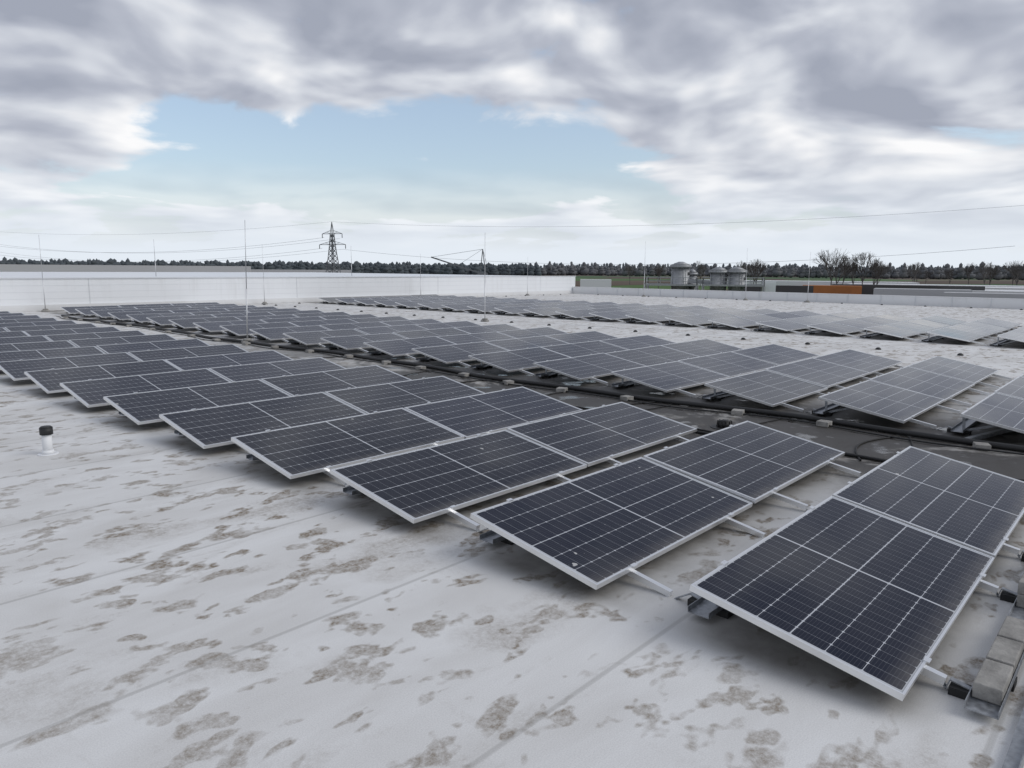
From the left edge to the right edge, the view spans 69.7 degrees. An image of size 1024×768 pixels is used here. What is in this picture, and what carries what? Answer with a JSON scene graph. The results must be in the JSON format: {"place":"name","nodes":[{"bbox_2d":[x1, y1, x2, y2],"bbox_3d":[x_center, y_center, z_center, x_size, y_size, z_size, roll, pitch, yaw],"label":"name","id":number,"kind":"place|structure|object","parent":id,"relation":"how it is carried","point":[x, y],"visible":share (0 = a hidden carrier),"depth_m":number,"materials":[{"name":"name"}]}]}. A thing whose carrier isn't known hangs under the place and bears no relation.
{"place":"outdoors","nodes":[
{"label":"outdoors","id":0,"kind":"place"},
{"bbox_2d":[0,272,574,311],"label":"wall","id":1,"kind":"structure","parent":0,"point":[21,291],"depth_m":42.30,"materials":[{"name":"white paint"}]},
{"bbox_2d":[0,294,1023,767],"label":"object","id":2,"kind":"structure","parent":0,"point":[168,598],"depth_m":4.37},
{"bbox_2d":[37,425,59,455],"bbox_3d":[-5.154,0.622,8.149,0.217,0.315,0.220,8,12,41],"label":"roof vent","id":3,"kind":"object","parent":2,"relation":"on","point":[45,432],"visible":1,"depth_m":8.11,"materials":[{"name":"white plastic"}]},
{"bbox_2d":[39,233,810,342],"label":"lightning rods","id":4,"kind":"object","parent":2,"relation":"on","point":[484,319],"visible":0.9,"depth_m":33.04,"materials":[{"name":"silver metal"}]},
{"bbox_2d":[0,294,1023,700],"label":"solar panels","id":5,"kind":"object","parent":2,"relation":"on","point":[872,578],"visible":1,"depth_m":8.18,"materials":[{"name":"black glass"}]},
{"bbox_2d":[3,295,1023,719],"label":"mounting frames","id":6,"kind":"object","parent":2,"relation":"on","point":[709,609],"visible":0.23,"depth_m":6.70,"materials":[{"name":"silver metal"}]},
{"bbox_2d":[19,356,1023,480],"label":"cables","id":7,"kind":"object","parent":2,"relation":"on","point":[856,454],"visible":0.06,"depth_m":9.37,"materials":[{"name":"black rubber"}]},
{"bbox_2d":[57,315,1023,454],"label":"cable conduit","id":8,"kind":"object","parent":2,"relation":"on","point":[967,441],"visible":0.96,"depth_m":11.35,"materials":[{"name":"black plastic"}]},
{"bbox_2d":[63,317,1023,705],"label":"ballast blocks","id":9,"kind":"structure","parent":2,"relation":"on","point":[995,673],"depth_m":3.84,"materials":[{"name":"concrete"}]},
{"bbox_2d":[263,294,1022,355],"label":"conductor holders","id":10,"kind":"object","parent":2,"relation":"on","point":[879,348],"visible":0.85,"depth_m":27.22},
{"bbox_2d":[710,419,731,429],"bbox_3d":[2.836,0.528,9.806,0.374,0.105,0.380,8,12,41],"label":"roof vent","id":11,"kind":"object","parent":2,"relation":"on","point":[722,424],"visible":0.81,"depth_m":9.75,"materials":[{"name":"black plastic"}]},
{"bbox_2d":[573,287,1023,308],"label":"parapet","id":12,"kind":"structure","parent":2,"relation":"on","point":[1001,303],"depth_m":49.21,"materials":[{"name":"white concrete"}]},
{"bbox_2d":[965,428,1023,767],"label":"loose rails","id":13,"kind":"object","parent":2,"relation":"on","point":[1014,758],"visible":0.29,"depth_m":3.21,"materials":[{"name":"metal"}]},
{"bbox_2d":[0,264,1023,298],"bbox_3d":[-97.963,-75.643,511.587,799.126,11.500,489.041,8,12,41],"label":"buildings","id":14,"kind":"structure","parent":0,"point":[918,289],"depth_m":311.94,"materials":[{"name":"grey"}]},
{"bbox_2d":[0,0,1023,269],"label":"sky","id":15,"kind":"structure","parent":0,"point":[529,121],"materials":[{"name":"grey"}]},
{"bbox_2d":[254,293,1023,356],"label":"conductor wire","id":16,"kind":"object","parent":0,"point":[696,333],"visible":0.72,"depth_m":27.16,"materials":[{"name":"grey metal"}]},
{"bbox_2d":[541,275,1023,290],"bbox_3d":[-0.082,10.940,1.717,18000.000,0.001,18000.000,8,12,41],"label":"grass field","id":17,"kind":"structure","parent":0,"point":[618,281],"depth_m":874.17,"materials":[{"name":"green plant"}]},
{"bbox_2d":[319,222,345,272],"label":"pylon","id":18,"kind":"object","parent":17,"relation":"on","point":[332,245],"visible":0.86,"depth_m":572.72,"materials":[{"name":"grey metal"}]},
{"bbox_2d":[1,205,1022,264],"bbox_3d":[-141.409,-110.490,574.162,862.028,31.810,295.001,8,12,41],"label":"power lines","id":19,"kind":"object","parent":18,"relation":"attached to","point":[444,258],"visible":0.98,"depth_m":556.57,"materials":[{"name":"grey metal"}]},
{"bbox_2d":[431,249,488,274],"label":"crane","id":20,"kind":"object","parent":17,"relation":"on","point":[480,273],"visible":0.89,"depth_m":885.56,"materials":[{"name":"grey metal"}]},
{"bbox_2d":[0,256,1023,279],"bbox_3d":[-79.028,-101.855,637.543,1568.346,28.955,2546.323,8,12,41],"label":"forest treeline","id":21,"kind":"object","parent":17,"relation":"on","point":[775,270],"visible":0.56,"depth_m":1094.55,"materials":[{"name":"plant"}]},
{"bbox_2d":[644,262,775,291],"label":"storage tanks","id":22,"kind":"object","parent":17,"relation":"on","point":[683,276],"visible":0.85,"depth_m":108.77,"materials":[{"name":"metal"}]},
{"bbox_2d":[624,248,1023,288],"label":"bare trees","id":23,"kind":"object","parent":17,"relation":"on","point":[852,267],"visible":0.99,"depth_m":369.47,"materials":[{"name":"brown plant"}]}
]}

